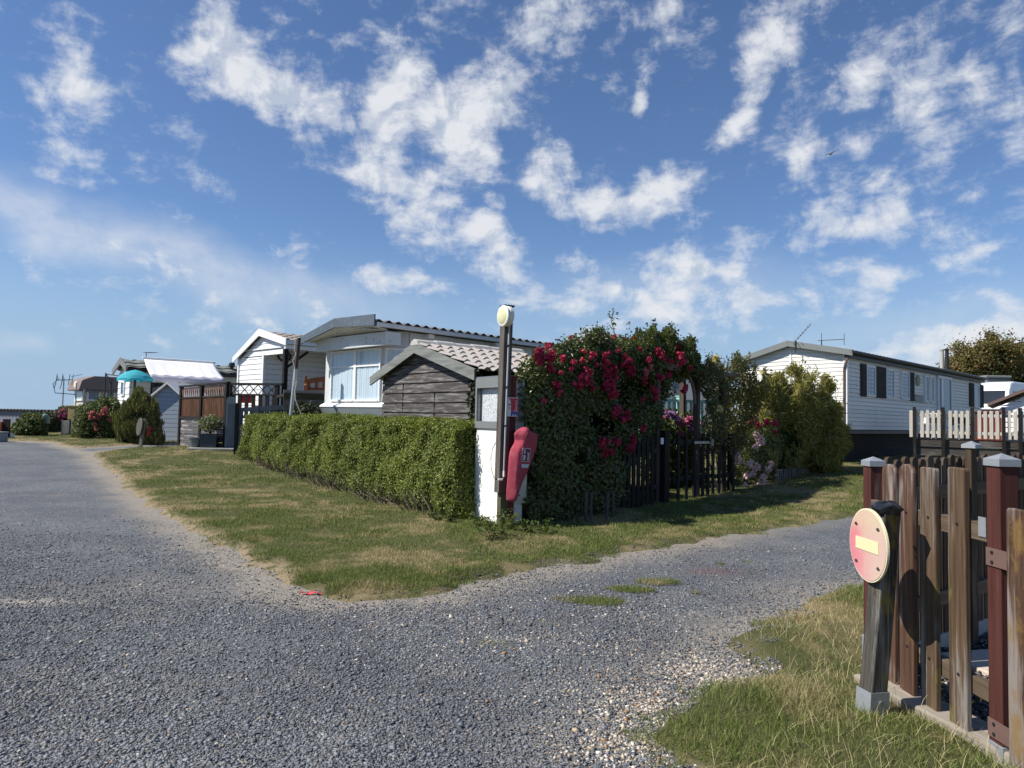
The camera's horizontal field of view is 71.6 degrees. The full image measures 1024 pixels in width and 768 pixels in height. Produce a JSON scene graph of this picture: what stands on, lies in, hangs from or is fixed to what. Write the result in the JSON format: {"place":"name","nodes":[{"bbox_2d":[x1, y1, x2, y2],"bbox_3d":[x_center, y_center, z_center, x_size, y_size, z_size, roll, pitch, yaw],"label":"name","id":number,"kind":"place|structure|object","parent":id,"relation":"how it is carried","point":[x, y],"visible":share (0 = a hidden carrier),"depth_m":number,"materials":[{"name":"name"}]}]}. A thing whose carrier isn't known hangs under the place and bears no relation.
{"place":"outdoors","nodes":[
{"label":"outdoors","id":0,"kind":"place"},
{"bbox_2d":[0,441,863,767],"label":"gravel road","id":1,"kind":"structure","parent":0,"point":[40,481],"depth_m":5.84,"materials":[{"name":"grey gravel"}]},
{"bbox_2d":[0,432,8,441],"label":"utility chamber","id":2,"kind":"object","parent":1,"relation":"on","point":[3,436],"visible":1,"depth_m":23.80,"materials":[{"name":"grey concrete"}]},
{"bbox_2d":[300,591,321,594],"bbox_3d":[-1.665,1.732,5.887,0.182,0.027,0.051,1,-3,0],"label":"plastic scrap","id":3,"kind":"object","parent":1,"relation":"on","point":[311,592],"visible":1,"depth_m":5.88,"materials":[{"name":"plastic"}]},
{"bbox_2d":[0,0,1023,418],"label":"sky","id":4,"kind":"structure","parent":0,"point":[180,179],"materials":[{"name":"blue"}]},
{"bbox_2d":[8,424,1017,767],"bbox_3d":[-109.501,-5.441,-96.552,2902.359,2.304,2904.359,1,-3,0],"label":"ground","id":5,"kind":"structure","parent":0,"point":[752,640],"depth_m":7.47,"materials":[{"name":"green plant"}]},
{"bbox_2d":[0,419,10,437],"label":"brick pier","id":6,"kind":"structure","parent":5,"relation":"on","point":[5,424],"depth_m":25.48,"materials":[{"name":"brown brick"}]},
{"bbox_2d":[10,412,47,435],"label":"green bush","id":7,"kind":"object","parent":5,"relation":"on","point":[29,424],"visible":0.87,"depth_m":27.81,"materials":[{"name":"green plant"}]},
{"bbox_2d":[0,409,71,423],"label":"building","id":8,"kind":"structure","parent":5,"relation":"on","point":[12,414],"depth_m":45.98,"materials":[{"name":"stone"}]},
{"bbox_2d":[42,414,49,433],"bbox_3d":[-19.204,1.674,29.171,0.360,0.922,0.351,1,-3,0],"label":"post box","id":9,"kind":"object","parent":5,"relation":"on","point":[46,418],"visible":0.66,"depth_m":29.11,"materials":[{"name":"metal"}]},
{"bbox_2d":[41,410,60,431],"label":"dark bush","id":10,"kind":"object","parent":5,"relation":"on","point":[54,426],"visible":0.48,"depth_m":32.19,"materials":[{"name":"green plant"}]},
{"bbox_2d":[54,405,67,430],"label":"pink shrub","id":11,"kind":"object","parent":5,"relation":"on","point":[62,414],"visible":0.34,"depth_m":33.05,"materials":[{"name":"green plant"}]},
{"bbox_2d":[53,376,76,404],"bbox_3d":[-22.196,1.033,35.175,1.045,2.861,0.060,2,-3,-23],"label":"aerial mast","id":12,"kind":"object","parent":5,"relation":"on","point":[66,393],"visible":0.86,"depth_m":35.20,"materials":[{"name":"grey metal"}]},
{"bbox_2d":[61,420,71,434],"bbox_3d":[-19.287,1.877,30.928,0.090,0.684,2.936,2,-3,-22],"label":"board fence","id":13,"kind":"object","parent":5,"relation":"on","point":[66,426],"visible":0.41,"depth_m":30.32,"materials":[{"name":"wood"}]},
{"bbox_2d":[56,374,81,405],"bbox_3d":[-22.560,0.982,36.057,1.168,3.032,0.061,2,-3,-23],"label":"aerial mast","id":14,"kind":"object","parent":5,"relation":"on","point":[63,385],"visible":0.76,"depth_m":36.00,"materials":[{"name":"grey metal"}]},
{"bbox_2d":[67,405,78,430],"bbox_3d":[-18.467,1.545,29.942,0.500,1.286,0.260,1,-3,0],"label":"meter box","id":15,"kind":"object","parent":5,"relation":"on","point":[71,409],"visible":0.48,"depth_m":29.86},
{"bbox_2d":[67,376,119,404],"bbox_3d":[-21.989,1.093,38.669,3.568,2.888,2.795,4,-4,-43],"label":"beige caravan","id":16,"kind":"object","parent":5,"relation":"on","point":[89,388],"visible":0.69,"depth_m":37.36,"materials":[{"name":"white paint"}]},
{"bbox_2d":[74,391,82,400],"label":"window","id":17,"kind":"structure","parent":16,"relation":"in","point":[79,394],"depth_m":37.76,"materials":[{"name":"white glass"}]},
{"bbox_2d":[86,392,100,400],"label":"window","id":18,"kind":"structure","parent":16,"relation":"in","point":[90,395],"depth_m":37.22,"materials":[{"name":"glass"}]},
{"bbox_2d":[106,392,115,397],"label":"window","id":19,"kind":"structure","parent":16,"relation":"in","point":[107,394],"depth_m":37.76,"materials":[{"name":"grey glass"}]},
{"bbox_2d":[70,394,120,438],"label":"flowering bush","id":20,"kind":"object","parent":5,"relation":"on","point":[95,417],"visible":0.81,"depth_m":26.25,"materials":[{"name":"green plant"}]},
{"bbox_2d":[104,373,117,396],"bbox_3d":[-18.820,0.970,33.473,0.858,2.963,0.070,1,-3,0],"label":"drying frame","id":21,"kind":"object","parent":5,"relation":"on","point":[106,375],"visible":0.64,"depth_m":33.50,"materials":[{"name":"black metal"}]},
{"bbox_2d":[117,370,152,390],"bbox_3d":[-14.367,0.841,26.976,1.210,2.776,1.210,3,-3,-34],"label":"parasol","id":22,"kind":"object","parent":5,"relation":"on","point":[136,375],"visible":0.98,"depth_m":26.68,"materials":[{"name":"teal fabric"}]},
{"bbox_2d":[110,385,165,444],"bbox_3d":[-12.741,1.214,24.245,1.912,2.393,1.676,2,-3,-11],"label":"weeping conifer","id":23,"kind":"object","parent":5,"relation":"on","point":[136,406],"visible":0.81,"depth_m":23.75,"materials":[{"name":"green plant"}]},
{"bbox_2d":[136,418,150,446],"bbox_3d":[-11.644,1.588,22.232,0.517,1.074,0.374,1,-3,7],"label":"leaning sign","id":24,"kind":"object","parent":5,"relation":"on","point":[140,426],"visible":0.98,"depth_m":22.26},
{"bbox_2d":[112,357,236,428],"bbox_3d":[-14.764,0.554,32.575,6.017,3.277,2.139,4,-4,-43],"label":"tiled chalet","id":25,"kind":"object","parent":5,"relation":"on","point":[227,373],"visible":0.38,"depth_m":30.80,"materials":[{"name":"white plastic"}]},
{"bbox_2d":[120,381,124,395],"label":"window","id":26,"kind":"structure","parent":25,"relation":"in","point":[122,386],"depth_m":30.67,"materials":[{"name":"white plastic"}]},
{"bbox_2d":[150,381,165,392],"bbox_3d":[-15.367,0.277,30.809,0.609,0.827,0.073,4,-4,-43],"label":"window","id":27,"kind":"structure","parent":25,"relation":"in","point":[155,384],"depth_m":30.78,"materials":[{"name":"grey glass"}]},
{"bbox_2d":[151,382,205,440],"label":"garden shed","id":28,"kind":"structure","parent":5,"relation":"on","point":[166,394],"depth_m":26.22,"materials":[{"name":"wood"}]},
{"bbox_2d":[142,357,223,428],"bbox_3d":[-13.794,0.571,29.859,3.577,3.418,3.030,4,-4,-43],"label":"awning","id":29,"kind":"object","parent":5,"relation":"on","point":[183,371],"visible":0.97,"depth_m":29.64,"materials":[{"name":"fabric"}]},
{"bbox_2d":[177,382,230,447],"bbox_3d":[-9.880,1.044,22.670,2.858,2.204,0.140,-1,-3,37],"label":"trellis screen","id":30,"kind":"object","parent":5,"relation":"on","point":[198,407],"visible":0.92,"depth_m":22.74,"materials":[{"name":"brown wood"}]},
{"bbox_2d":[224,397,235,447],"bbox_3d":[-8.669,1.209,21.834,0.262,1.645,0.057,2,-3,-9],"label":"gate post","id":31,"kind":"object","parent":30,"relation":"attached to","point":[230,421],"depth_m":21.81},
{"bbox_2d":[187,447,233,450],"bbox_3d":[-9.159,2.069,21.845,1.336,0.230,0.830,2,-3,-7],"label":"stone step","id":32,"kind":"object","parent":5,"relation":"on","point":[217,448],"visible":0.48,"depth_m":21.46,"materials":[{"name":"concrete"}]},
{"bbox_2d":[188,437,199,447],"bbox_3d":[-9.697,1.786,21.727,0.430,0.300,0.430,1,-3,0],"label":"round pot","id":33,"kind":"object","parent":32,"relation":"on","point":[194,442],"visible":0.85,"depth_m":21.58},
{"bbox_2d":[199,433,219,447],"bbox_3d":[-9.280,1.738,21.780,0.500,0.420,0.500,2,-3,-13],"label":"square planter","id":34,"kind":"object","parent":32,"relation":"on","point":[209,440],"visible":1,"depth_m":21.56,"materials":[{"name":"plastic"}]},
{"bbox_2d":[198,413,221,433],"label":"potted shrub","id":35,"kind":"object","parent":34,"relation":"on","point":[209,423],"visible":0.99,"depth_m":21.68,"materials":[{"name":"green plant"}]},
{"bbox_2d":[237,396,251,402],"bbox_3d":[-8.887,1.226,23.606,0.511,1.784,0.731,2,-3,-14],"label":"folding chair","id":36,"kind":"object","parent":5,"relation":"on","point":[243,399],"depth_m":23.60,"materials":[{"name":"red plastic"}]},
{"bbox_2d":[224,383,283,417],"bbox_3d":[-8.294,1.031,22.693,2.015,2.130,0.140,1,-3,11],"label":"lattice railing","id":37,"kind":"object","parent":5,"relation":"on","point":[275,401],"visible":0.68,"depth_m":22.67,"materials":[{"name":"wood"}]},
{"bbox_2d":[233,403,282,453],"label":"slatted gate","id":38,"kind":"structure","parent":5,"relation":"on","point":[239,419],"depth_m":20.67,"materials":[{"name":"wood"}]},
{"bbox_2d":[232,329,325,424],"bbox_3d":[-5.716,0.218,26.655,3.822,3.764,8.120,-2,-4,44],"label":"mobile home","id":39,"kind":"object","parent":5,"relation":"on","point":[262,349],"visible":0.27,"depth_m":24.20,"materials":[{"name":"white plastic"}]},
{"bbox_2d":[277,353,291,360],"bbox_3d":[-7.784,-0.946,24.308,0.093,0.375,0.525,-2,-4,44],"label":"door wreath","id":40,"kind":"object","parent":39,"relation":"attached to","point":[290,355],"depth_m":24.22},
{"bbox_2d":[285,338,301,453],"bbox_3d":[-5.194,0.497,16.970,0.448,3.221,0.142,1,-3,0],"label":"pipe pole","id":41,"kind":"object","parent":5,"relation":"on","point":[295,364],"visible":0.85,"depth_m":16.98,"materials":[{"name":"grey metal"}]},
{"bbox_2d":[276,390,324,413],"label":"timber deck","id":42,"kind":"structure","parent":5,"relation":"on","point":[306,396],"depth_m":18.12,"materials":[{"name":"grey wood"}]},
{"bbox_2d":[304,376,324,390],"bbox_3d":[-4.809,0.208,19.078,1.460,0.842,0.550,2,-3,-22],"label":"garden bench","id":43,"kind":"object","parent":42,"relation":"on","point":[307,383],"visible":0.34,"depth_m":19.12,"materials":[{"name":"brown wood"}]},
{"bbox_2d":[280,400,320,428],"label":"dark shrub","id":44,"kind":"object","parent":5,"relation":"on","point":[309,408],"visible":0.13,"depth_m":17.33,"materials":[{"name":"green plant"}]},
{"bbox_2d":[235,411,476,519],"bbox_3d":[-3.783,1.385,15.002,1.578,1.654,11.627,3,-3,-35],"label":"clipped hedge","id":45,"kind":"object","parent":5,"relation":"on","point":[410,460],"visible":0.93,"depth_m":12.38,"materials":[{"name":"green plant"}]},
{"bbox_2d":[423,502,452,520],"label":"weed","id":46,"kind":"object","parent":5,"relation":"on","point":[435,516],"visible":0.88,"depth_m":9.87,"materials":[{"name":"green plant"}]},
{"bbox_2d":[437,509,459,521],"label":"weed","id":47,"kind":"object","parent":5,"relation":"on","point":[451,515],"visible":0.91,"depth_m":9.78,"materials":[{"name":"green plant"}]},
{"bbox_2d":[368,339,554,489],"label":"plank shed","id":48,"kind":"structure","parent":5,"relation":"on","point":[419,377],"depth_m":13.15,"materials":[{"name":"grey wood"}]},
{"bbox_2d":[466,366,530,430],"bbox_3d":[-0.177,0.426,12.214,1.684,1.558,0.677,3,-4,-39],"label":"ivy","id":49,"kind":"object","parent":48,"relation":"attached to","point":[470,404],"visible":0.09,"depth_m":11.78,"materials":[{"name":"green plant"}]},
{"bbox_2d":[468,512,486,526],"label":"weed","id":50,"kind":"object","parent":5,"relation":"on","point":[481,520],"visible":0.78,"depth_m":9.44,"materials":[{"name":"green plant"}]},
{"bbox_2d":[474,514,497,530],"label":"weed","id":51,"kind":"object","parent":5,"relation":"on","point":[489,526],"visible":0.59,"depth_m":8.96,"materials":[{"name":"green plant"}]},
{"bbox_2d":[477,515,504,540],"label":"weed","id":52,"kind":"object","parent":5,"relation":"on","point":[496,533],"visible":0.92,"depth_m":8.40,"materials":[{"name":"green plant"}]},
{"bbox_2d":[476,507,515,535],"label":"weed","id":53,"kind":"object","parent":5,"relation":"on","point":[504,523],"visible":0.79,"depth_m":8.72,"materials":[{"name":"green plant"}]},
{"bbox_2d":[473,376,526,523],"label":"meter pillar","id":54,"kind":"structure","parent":5,"relation":"on","point":[486,393],"depth_m":10.08,"materials":[{"name":"white plastic"}]},
{"bbox_2d":[497,376,515,524],"bbox_3d":[-0.068,0.979,9.700,0.233,2.183,0.090,3,-3,-33],"label":"red post","id":55,"kind":"object","parent":5,"relation":"on","point":[503,503],"visible":0.29,"depth_m":9.70,"materials":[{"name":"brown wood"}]},
{"bbox_2d":[491,304,514,492],"bbox_3d":[-0.099,0.192,9.541,0.253,2.539,0.486,2,-3,-13],"label":"lamp post","id":56,"kind":"object","parent":55,"relation":"attached to","point":[505,316],"visible":1,"depth_m":9.58,"materials":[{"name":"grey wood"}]},
{"bbox_2d":[507,397,517,416],"bbox_3d":[0.000,0.312,9.643,0.186,0.258,0.032,3,-3,-33],"label":"extinguisher sign","id":57,"kind":"object","parent":55,"relation":"attached to","point":[512,407],"visible":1,"depth_m":9.63,"materials":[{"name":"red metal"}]},
{"bbox_2d":[506,427,537,501],"bbox_3d":[0.140,1.077,9.573,0.447,0.997,0.249,2,-3,-9],"label":"extinguisher cover","id":58,"kind":"object","parent":55,"relation":"attached to","point":[522,451],"visible":1,"depth_m":9.48,"materials":[{"name":"plastic"}]},
{"bbox_2d":[497,511,519,529],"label":"weed","id":59,"kind":"object","parent":5,"relation":"on","point":[513,519],"visible":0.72,"depth_m":9.14,"materials":[{"name":"green plant"}]},
{"bbox_2d":[299,314,737,429],"bbox_3d":[1.741,0.776,22.389,3.275,3.776,16.850,-2,-4,44],"label":"static caravan","id":60,"kind":"object","parent":5,"relation":"on","point":[360,350],"visible":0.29,"depth_m":16.78,"materials":[{"name":"paint"}]},
{"bbox_2d":[329,350,354,401],"bbox_3d":[-4.118,-0.190,17.253,1.065,1.230,0.063,-2,-4,44],"label":"window","id":61,"kind":"structure","parent":60,"relation":"in","point":[342,367],"depth_m":17.28,"materials":[{"name":"glass"}]},
{"bbox_2d":[353,347,381,400],"bbox_3d":[-3.365,-0.210,16.517,1.033,1.230,0.063,-2,-4,44],"label":"window","id":62,"kind":"structure","parent":60,"relation":"in","point":[368,361],"depth_m":16.55,"materials":[{"name":"white glass"}]},
{"bbox_2d":[385,347,405,364],"bbox_3d":[-2.661,-0.210,16.206,0.495,1.230,0.050,2,-3,-20],"label":"window","id":63,"kind":"structure","parent":60,"relation":"in","point":[390,353],"depth_m":16.20,"materials":[{"name":"white glass"}]},
{"bbox_2d":[670,381,686,408],"bbox_3d":[5.781,0.836,24.592,0.063,1.939,1.042,-2,-4,44],"label":"window","id":64,"kind":"structure","parent":60,"relation":"in","point":[674,384],"depth_m":24.45,"materials":[{"name":"glass"}]},
{"bbox_2d":[510,515,538,531],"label":"weed","id":65,"kind":"object","parent":5,"relation":"on","point":[525,527],"visible":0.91,"depth_m":9.08,"materials":[{"name":"green plant"}]},
{"bbox_2d":[532,517,561,533],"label":"weed","id":66,"kind":"object","parent":5,"relation":"on","point":[547,522],"visible":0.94,"depth_m":9.02,"materials":[{"name":"green plant"}]},
{"bbox_2d":[584,492,614,521],"bbox_3d":[1.282,1.808,10.366,0.020,0.488,0.732,-1,-4,43],"label":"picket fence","id":67,"kind":"object","parent":5,"relation":"on","point":[591,505],"visible":0.75,"depth_m":10.22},
{"bbox_2d":[513,308,702,521],"bbox_3d":[1.962,0.661,12.062,1.072,3.781,6.084,-1,-4,43],"label":"climbing rose","id":68,"kind":"object","parent":5,"relation":"on","point":[569,395],"visible":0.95,"depth_m":10.88,"materials":[{"name":"green plant"}]},
{"bbox_2d":[611,430,734,508],"bbox_3d":[3.059,1.571,12.971,0.132,1.440,4.306,-1,-4,43],"label":"picket fence","id":69,"kind":"object","parent":5,"relation":"on","point":[632,484],"visible":0.72,"depth_m":12.58,"materials":[{"name":"black wood"}]},
{"bbox_2d":[640,405,710,487],"bbox_3d":[3.471,1.441,15.157,1.965,2.002,1.152,2,-3,-17],"label":"hydrangea","id":70,"kind":"object","parent":5,"relation":"on","point":[683,424],"visible":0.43,"depth_m":14.77,"materials":[{"name":"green plant"}]},
{"bbox_2d":[641,396,717,445],"bbox_3d":[4.303,1.309,18.205,2.477,2.013,0.210,2,-3,-23],"label":"mint railing","id":71,"kind":"object","parent":5,"relation":"on","point":[675,403],"visible":0.22,"depth_m":18.29,"materials":[{"name":"teal metal"}]},
{"bbox_2d":[652,358,738,502],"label":"garden arch","id":72,"kind":"structure","parent":5,"relation":"on","point":[696,409],"depth_m":13.60,"materials":[{"name":"black metal"}]},
{"bbox_2d":[689,349,773,491],"bbox_3d":[4.764,0.738,14.835,0.700,2.987,3.963,-1,-4,43],"label":"yellow rose","id":73,"kind":"object","parent":5,"relation":"on","point":[751,389],"visible":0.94,"depth_m":14.63,"materials":[{"name":"green plant"}]},
{"bbox_2d":[725,388,753,473],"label":"green shrub","id":74,"kind":"object","parent":5,"relation":"on","point":[736,412],"visible":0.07,"depth_m":16.94,"materials":[{"name":"green plant"}]},
{"bbox_2d":[735,422,785,486],"bbox_3d":[5.425,1.638,15.831,2.415,1.616,0.933,5,-5,-53],"label":"pink rose","id":75,"kind":"object","parent":5,"relation":"on","point":[758,444],"visible":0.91,"depth_m":15.52,"materials":[{"name":"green plant"}]},
{"bbox_2d":[743,415,791,478],"bbox_3d":[5.876,1.456,16.468,0.848,1.747,2.311,-1,-4,40],"label":"red hydrangea","id":76,"kind":"object","parent":5,"relation":"on","point":[785,435],"visible":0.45,"depth_m":16.25,"materials":[{"name":"green plant"}]},
{"bbox_2d":[774,466,809,481],"bbox_3d":[6.554,2.134,16.543,0.040,0.389,2.021,-1,-4,44],"label":"edging fence","id":77,"kind":"object","parent":5,"relation":"on","point":[785,473],"visible":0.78,"depth_m":16.31,"materials":[{"name":"grey wood"}]},
{"bbox_2d":[743,359,853,475],"bbox_3d":[7.162,1.092,17.545,4.624,3.453,1.566,3,-3,-27],"label":"bamboo","id":78,"kind":"object","parent":5,"relation":"on","point":[800,405],"visible":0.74,"depth_m":17.00,"materials":[{"name":"green plant"}]},
{"bbox_2d":[683,579,1020,767],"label":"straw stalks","id":79,"kind":"object","parent":5,"relation":"on","point":[796,741],"visible":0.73,"depth_m":3.49,"materials":[{"name":"plant"}]},
{"bbox_2d":[730,341,988,461],"bbox_3d":[13.424,0.719,26.010,14.598,4.903,3.722,4,-4,-44],"label":"mobile home","id":80,"kind":"object","parent":5,"relation":"on","point":[882,396],"visible":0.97,"depth_m":21.91,"materials":[{"name":"beige"}]},
{"bbox_2d":[793,324,810,352],"bbox_3d":[8.484,-1.330,20.791,0.486,0.826,0.432,0,-3,28],"label":"roof aerial","id":81,"kind":"object","parent":80,"relation":"attached to","point":[795,341],"visible":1,"depth_m":20.84,"materials":[{"name":"black metal"}]},
{"bbox_2d":[818,333,843,344],"bbox_3d":[9.333,-1.193,20.770,0.727,0.626,0.030,-1,-4,38],"label":"roof aerial","id":82,"kind":"object","parent":80,"relation":"attached to","point":[821,340],"visible":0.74,"depth_m":20.91,"materials":[{"name":"black metal"}]},
{"bbox_2d":[867,365,875,396],"bbox_3d":[10.712,-0.085,21.180,0.715,0.919,0.063,4,-4,-44],"label":"window","id":83,"kind":"structure","parent":80,"relation":"in","point":[871,370],"depth_m":21.22,"materials":[{"name":"blue glass"}]},
{"bbox_2d":[886,368,894,398],"bbox_3d":[11.871,-0.007,22.281,0.730,0.919,0.063,4,-4,-44],"label":"window","id":84,"kind":"structure","parent":80,"relation":"in","point":[890,378],"depth_m":22.32,"materials":[{"name":"glass"}]},
{"bbox_2d":[900,371,909,399],"bbox_3d":[12.879,0.060,23.245,0.795,0.919,0.063,4,-4,-44],"label":"window","id":85,"kind":"structure","parent":80,"relation":"in","point":[903,387],"depth_m":23.22,"materials":[{"name":"glass"}]},
{"bbox_2d":[923,375,928,401],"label":"window","id":86,"kind":"structure","parent":80,"relation":"in","point":[926,392],"depth_m":24.75,"materials":[{"name":"blue glass"}]},
{"bbox_2d":[929,376,933,402],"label":"window","id":87,"kind":"structure","parent":80,"relation":"in","point":[931,379],"depth_m":25.14,"materials":[{"name":"blue glass"}]},
{"bbox_2d":[937,375,952,429],"bbox_3d":[15.931,0.709,26.132,1.667,1.967,0.045,4,-4,-44],"label":"door","id":88,"kind":"structure","parent":80,"relation":"in","point":[944,384],"depth_m":26.21,"materials":[{"name":"blue glass"}]},
{"bbox_2d":[974,384,979,407],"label":"window","id":89,"kind":"structure","parent":80,"relation":"in","point":[977,390],"depth_m":29.18,"materials":[{"name":"blue glass"}]},
{"bbox_2d":[850,500,904,715],"bbox_3d":[1.830,1.187,3.634,0.280,1.178,0.278,4,-4,-44],"label":"no entry sign","id":90,"kind":"object","parent":5,"relation":"on","point":[874,536],"visible":0.92,"depth_m":3.59,"materials":[{"name":"brown wood"}]},
{"bbox_2d":[854,674,1011,767],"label":"sleeper","id":91,"kind":"object","parent":5,"relation":"on","point":[980,728],"visible":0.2,"depth_m":3.48,"materials":[{"name":"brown wood"}]},
{"bbox_2d":[861,453,1020,762],"bbox_3d":[2.182,1.059,3.734,0.133,1.439,1.183,1,-3,-2],"label":"front fence","id":92,"kind":"object","parent":5,"relation":"on","point":[883,480],"visible":0.77,"depth_m":3.46,"materials":[{"name":"brown wood"}]},
{"bbox_2d":[986,508,1023,767],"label":"garden gate","id":93,"kind":"structure","parent":92,"relation":"attached to","point":[1011,562],"depth_m":3.05,"materials":[{"name":"brown wood"}]},
{"bbox_2d":[879,441,1023,650],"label":"back fence","id":94,"kind":"object","parent":5,"relation":"on","point":[971,461],"visible":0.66,"depth_m":4.93,"materials":[{"name":"brown wood"}]},
{"bbox_2d":[918,632,988,721],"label":"yard chippings","id":95,"kind":"object","parent":5,"relation":"on","point":[982,710],"visible":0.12,"depth_m":4.05,"materials":[{"name":"gravel"}]},
{"bbox_2d":[941,649,988,679],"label":"paving slab","id":96,"kind":"structure","parent":5,"relation":"on","point":[979,660],"depth_m":4.50,"materials":[{"name":"grey concrete"}]},
{"bbox_2d":[916,438,1023,458],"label":"timber deck","id":97,"kind":"structure","parent":5,"relation":"on","point":[936,442],"depth_m":19.10,"materials":[{"name":"wood"}]},
{"bbox_2d":[916,413,940,438],"bbox_3d":[11.931,1.198,20.264,0.604,0.732,0.544,3,-4,-38],"label":"deck chair","id":98,"kind":"object","parent":97,"relation":"on","point":[930,424],"visible":0.32,"depth_m":20.32,"materials":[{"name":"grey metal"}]},
{"bbox_2d":[924,416,969,439],"bbox_3d":[12.402,1.236,20.098,1.280,0.664,1.280,0,-3,29],"label":"deck table","id":99,"kind":"object","parent":97,"relation":"on","point":[958,426],"visible":0.26,"depth_m":19.66,"materials":[{"name":"white plastic"}]},
{"bbox_2d":[946,413,970,439],"bbox_3d":[12.506,1.184,19.718,0.544,0.732,0.604,1,-3,-6],"label":"deck chair","id":100,"kind":"object","parent":97,"relation":"on","point":[964,424],"visible":0.36,"depth_m":19.92,"materials":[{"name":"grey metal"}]},
{"bbox_2d":[909,407,1023,456],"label":"deck fence","id":101,"kind":"object","parent":97,"relation":"on","point":[941,432],"visible":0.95,"depth_m":18.97,"materials":[{"name":"white wood"}]},
{"bbox_2d":[974,411,1006,440],"bbox_3d":[13.035,1.144,19.412,0.760,0.800,0.560,0,-3,29],"label":"storage box","id":102,"kind":"object","parent":97,"relation":"on","point":[988,436],"visible":0.18,"depth_m":19.21,"materials":[{"name":"white wood"}]},
{"bbox_2d":[987,389,1023,451],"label":"white shed","id":103,"kind":"structure","parent":97,"relation":"on","point":[1008,399],"depth_m":19.71,"materials":[{"name":"plastic"}]},
{"bbox_2d":[935,326,1023,381],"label":"russet tree","id":104,"kind":"object","parent":5,"relation":"on","point":[991,353],"visible":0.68,"depth_m":45.04,"materials":[{"name":"green plant"}]},
{"bbox_2d":[981,375,1011,381],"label":"grey caravan","id":105,"kind":"object","parent":5,"relation":"on","point":[995,378],"visible":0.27,"depth_m":40.08,"materials":[{"name":"white metal"}]},
{"bbox_2d":[981,382,1023,410],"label":"white van","id":106,"kind":"object","parent":5,"relation":"on","point":[993,391],"visible":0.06,"depth_m":34.83,"materials":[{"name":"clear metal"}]},
{"bbox_2d":[1010,332,1023,382],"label":"green tree","id":107,"kind":"object","parent":5,"relation":"on","point":[1020,379],"visible":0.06,"depth_m":50.68,"materials":[{"name":"green plant"}]}
]}

